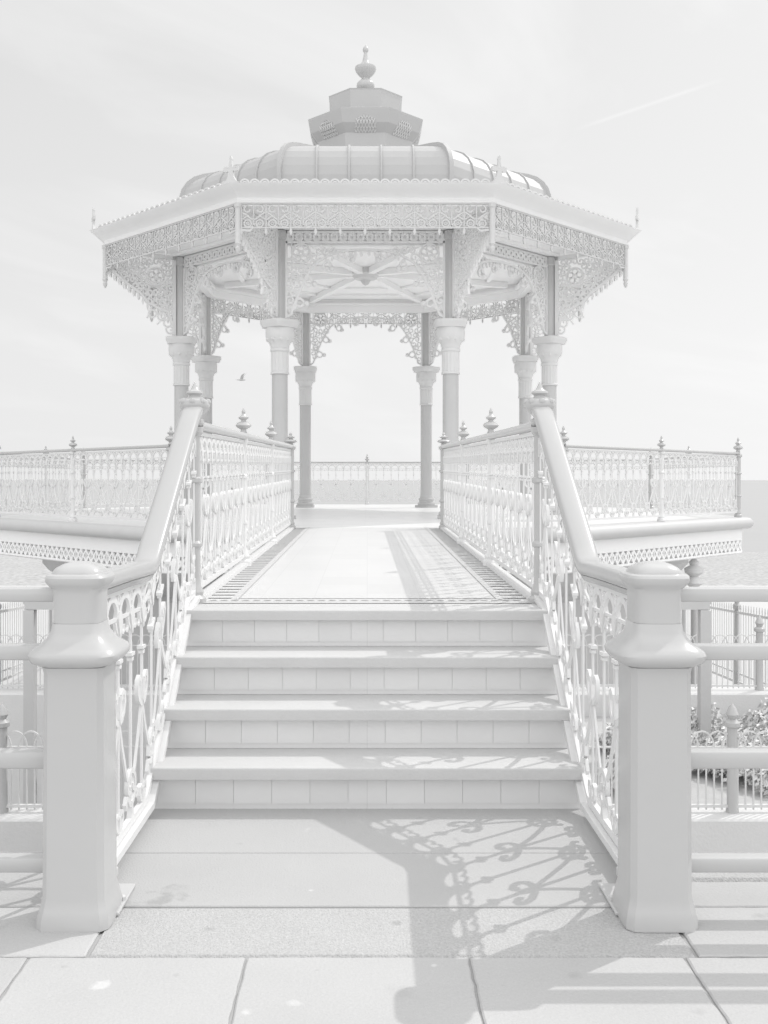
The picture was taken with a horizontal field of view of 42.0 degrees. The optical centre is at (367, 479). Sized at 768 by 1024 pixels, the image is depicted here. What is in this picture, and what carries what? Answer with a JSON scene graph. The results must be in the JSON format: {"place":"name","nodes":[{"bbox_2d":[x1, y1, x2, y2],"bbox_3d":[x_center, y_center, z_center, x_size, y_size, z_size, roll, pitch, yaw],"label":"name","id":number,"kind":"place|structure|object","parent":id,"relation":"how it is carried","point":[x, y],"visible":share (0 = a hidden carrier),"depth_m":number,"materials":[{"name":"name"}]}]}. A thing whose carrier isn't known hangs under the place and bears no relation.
{"place":"outdoors","nodes":[
{"label":"outdoors","id":0,"kind":"place"},
{"bbox_2d":[0,808,124,852],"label":"garden wall","id":1,"kind":"structure","parent":0,"point":[21,830],"depth_m":7.82,"materials":[{"name":"white concrete"}]},
{"bbox_2d":[0,703,145,813],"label":"bow top fence","id":2,"kind":"object","parent":1,"relation":"on","point":[5,806],"visible":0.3,"depth_m":7.99,"materials":[{"name":"grey metal"}]},
{"bbox_2d":[0,687,161,803],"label":"garden wall","id":3,"kind":"structure","parent":0,"point":[11,699],"depth_m":11.40,"materials":[{"name":"white concrete"}]},
{"bbox_2d":[0,634,172,687],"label":"bow top fence","id":4,"kind":"object","parent":3,"relation":"on","point":[40,685],"visible":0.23,"depth_m":11.60,"materials":[{"name":"grey metal"}]},
{"bbox_2d":[237,373,245,380],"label":"gull","id":5,"kind":"object","parent":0,"point":[242,377],"visible":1,"depth_m":79.94,"materials":[{"name":"white"}]},
{"bbox_2d":[0,931,727,1023],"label":"pavement","id":6,"kind":"structure","parent":0,"point":[470,967],"depth_m":2.88,"materials":[{"name":"grey concrete"}]},
{"bbox_2d":[88,908,695,957],"bbox_3d":[0.075,1.487,3.193,1.840,0.098,0.343,0,0,0],"label":"pavement aggregate strip","id":7,"kind":"object","parent":6,"relation":"on","point":[366,932],"visible":0.64,"depth_m":3.16,"materials":[{"name":"white concrete"}]},
{"bbox_2d":[599,561,706,932],"bbox_3d":[0.943,0.851,3.377,0.290,1.170,0.465,0,0,0],"label":"stair post","id":8,"kind":"object","parent":7,"relation":"on","point":[654,651],"visible":1,"depth_m":3.19,"materials":[{"name":"grey metal"}]},
{"bbox_2d":[692,873,767,881],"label":"pavement kerb","id":9,"kind":"structure","parent":6,"relation":"on","point":[729,877],"depth_m":3.60,"materials":[{"name":"white concrete"}]},
{"bbox_2d":[117,797,617,907],"bbox_3d":[0.000,1.486,3.986,2.100,0.101,1.228,0,0,0],"label":"pavement threshold","id":10,"kind":"object","parent":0,"point":[367,858],"visible":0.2,"depth_m":3.78,"materials":[{"name":"stone"}]},
{"bbox_2d":[0,873,767,1023],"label":"pavement slabs","id":11,"kind":"structure","parent":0,"point":[60,978],"depth_m":2.85,"materials":[{"name":"stone"}]},
{"bbox_2d":[0,587,52,872],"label":"promenade railing","id":12,"kind":"object","parent":11,"relation":"on","point":[21,758],"depth_m":3.28,"materials":[{"name":"grey metal"}]},
{"bbox_2d":[28,561,134,932],"bbox_3d":[-0.943,0.851,3.377,0.290,1.170,0.465,0,0,0],"label":"stair post","id":13,"kind":"object","parent":11,"relation":"on","point":[79,651],"visible":1,"depth_m":3.19,"materials":[{"name":"grey metal"}]},
{"bbox_2d":[681,587,767,872],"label":"promenade railing","id":14,"kind":"object","parent":11,"relation":"on","point":[729,758],"visible":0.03,"depth_m":3.28,"materials":[{"name":"grey metal"}]},
{"bbox_2d":[0,480,767,551],"bbox_3d":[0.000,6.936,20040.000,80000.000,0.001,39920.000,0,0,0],"label":"sea","id":15,"kind":"structure","parent":0,"point":[754,501],"depth_m":478.36,"materials":[{"name":"white liquid"}]},
{"bbox_2d":[0,552,767,585],"bbox_3d":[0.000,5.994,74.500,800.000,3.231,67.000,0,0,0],"label":"shingle beach","id":16,"kind":"structure","parent":0,"point":[745,569],"depth_m":56.37,"materials":[{"name":"white gravel"}]},
{"bbox_2d":[0,586,767,683],"bbox_3d":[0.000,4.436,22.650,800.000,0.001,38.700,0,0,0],"label":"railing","id":17,"kind":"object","parent":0,"point":[761,605],"depth_m":29.87,"materials":[{"name":"white metal"}]},
{"bbox_2d":[0,586,52,683],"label":"spiked fence","id":18,"kind":"object","parent":17,"relation":"on","point":[50,615],"visible":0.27,"depth_m":20.98,"materials":[{"name":"grey metal"}]},
{"bbox_2d":[23,602,52,803],"bbox_3d":[-3.125,2.806,10.000,0.594,3.260,0.100,0,0,0],"label":"gateway","id":19,"kind":"object","parent":17,"relation":"on","point":[30,672],"visible":0.24,"depth_m":9.95,"materials":[{"name":"grey metal"}]},
{"bbox_2d":[151,604,583,808],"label":"stone steps","id":20,"kind":"structure","parent":17,"relation":"on","point":[367,706],"depth_m":4.63,"materials":[{"name":"stone"}]},
{"bbox_2d":[107,406,203,864],"bbox_3d":[-0.940,0.486,4.405,0.109,1.817,2.111,0,0,0],"label":"stair balustrade","id":21,"kind":"object","parent":20,"relation":"on","point":[133,579],"visible":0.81,"depth_m":4.39,"materials":[{"name":"white metal"}]},
{"bbox_2d":[203,527,530,603],"bbox_3d":[0.000,0.860,8.973,2.040,0.576,7.135,0,0,0],"label":"footbridge","id":22,"kind":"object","parent":20,"relation":"on","point":[367,565],"visible":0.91,"depth_m":7.02,"materials":[{"name":"tile"}]},
{"bbox_2d":[178,382,210,603],"bbox_3d":[-0.940,0.072,5.450,0.167,1.212,0.167,0,0,23],"label":"stair newel","id":23,"kind":"object","parent":22,"relation":"on","point":[194,393],"visible":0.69,"depth_m":5.42,"materials":[{"name":"grey metal"}]},
{"bbox_2d":[198,408,293,587],"bbox_3d":[-0.940,0.034,8.869,0.124,1.229,6.823,0,0,0],"label":"bridge balustrade","id":24,"kind":"object","parent":22,"relation":"on","point":[246,541],"visible":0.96,"depth_m":7.46,"materials":[{"name":"white metal"}]},
{"bbox_2d":[284,432,296,528],"bbox_3d":[-0.940,0.008,12.280,0.167,1.188,0.167,0,0,0],"label":"bridge newel","id":25,"kind":"object","parent":22,"relation":"on","point":[290,439],"visible":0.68,"depth_m":12.25,"materials":[{"name":"grey metal"}]},
{"bbox_2d":[437,432,449,528],"bbox_3d":[0.940,0.008,12.280,0.167,1.188,0.167,0,0,0],"label":"bridge newel","id":26,"kind":"object","parent":22,"relation":"on","point":[443,439],"visible":0.68,"depth_m":12.24,"materials":[{"name":"grey metal"}]},
{"bbox_2d":[441,408,535,587],"bbox_3d":[0.940,0.034,8.869,0.124,1.229,6.823,0,0,0],"label":"bridge balustrade","id":27,"kind":"object","parent":22,"relation":"on","point":[463,521],"visible":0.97,"depth_m":7.50,"materials":[{"name":"white metal"}]},
{"bbox_2d":[523,382,555,603],"bbox_3d":[0.940,0.072,5.450,0.167,1.212,0.167,0,0,-23],"label":"stair newel","id":28,"kind":"object","parent":22,"relation":"on","point":[539,393],"visible":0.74,"depth_m":5.42,"materials":[{"name":"grey metal"}]},
{"bbox_2d":[531,406,626,864],"bbox_3d":[0.940,0.486,4.405,0.109,1.817,2.111,0,0,0],"label":"stair balustrade","id":29,"kind":"object","parent":20,"relation":"on","point":[602,580],"visible":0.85,"depth_m":4.40,"materials":[{"name":"white metal"}]},
{"bbox_2d":[0,45,753,683],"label":"bandstand","id":30,"kind":"structure","parent":17,"relation":"on","point":[366,201],"depth_m":15.72,"materials":[{"name":"metal"}]},
{"bbox_2d":[0,426,742,526],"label":"deck railing","id":31,"kind":"object","parent":30,"relation":"on","point":[661,463],"visible":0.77,"depth_m":15.03,"materials":[{"name":"grey metal"}]},
{"bbox_2d":[572,687,767,715],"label":"garden wall","id":32,"kind":"structure","parent":17,"relation":"on","point":[743,700],"depth_m":11.40,"materials":[{"name":"white concrete"}]},
{"bbox_2d":[564,616,767,690],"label":"bow top fence","id":33,"kind":"object","parent":32,"relation":"on","point":[758,684],"visible":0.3,"depth_m":11.60,"materials":[{"name":"grey metal"}]},
{"bbox_2d":[609,808,767,852],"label":"garden wall","id":34,"kind":"structure","parent":17,"relation":"on","point":[719,830],"depth_m":7.82,"materials":[{"name":"white concrete"}]},
{"bbox_2d":[587,703,767,813],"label":"bow top fence","id":35,"kind":"object","parent":34,"relation":"on","point":[732,725],"visible":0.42,"depth_m":7.99,"materials":[{"name":"grey metal"}]},
{"bbox_2d":[684,559,703,683],"bbox_3d":[5.000,2.806,15.300,0.300,3.260,0.300,0,0,0],"label":"post","id":36,"kind":"object","parent":17,"relation":"on","point":[693,570],"visible":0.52,"depth_m":15.25,"materials":[{"name":"grey metal"}]},
{"bbox_2d":[682,602,767,683],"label":"spiked fence","id":37,"kind":"object","parent":17,"relation":"on","point":[736,611],"visible":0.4,"depth_m":19.78,"materials":[{"name":"grey metal"}]},
{"bbox_2d":[0,0,767,479],"label":"sky","id":38,"kind":"structure","parent":0,"point":[659,108],"materials":[{"name":"white"}]},
{"bbox_2d":[578,716,767,803],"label":"soil","id":39,"kind":"structure","parent":0,"point":[709,784],"depth_m":8.80,"materials":[{"name":"soil"}]},
{"bbox_2d":[594,697,767,794],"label":"hedge","id":40,"kind":"object","parent":39,"relation":"on","point":[757,721],"visible":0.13,"depth_m":9.73,"materials":[{"name":"white plant"}]},
{"bbox_2d":[681,602,710,742],"bbox_3d":[3.125,1.936,10.000,0.594,1.520,0.100,0,0,0],"label":"gateway","id":41,"kind":"object","parent":39,"relation":"on","point":[703,671],"visible":0.32,"depth_m":9.95,"materials":[{"name":"grey metal"}]}
]}

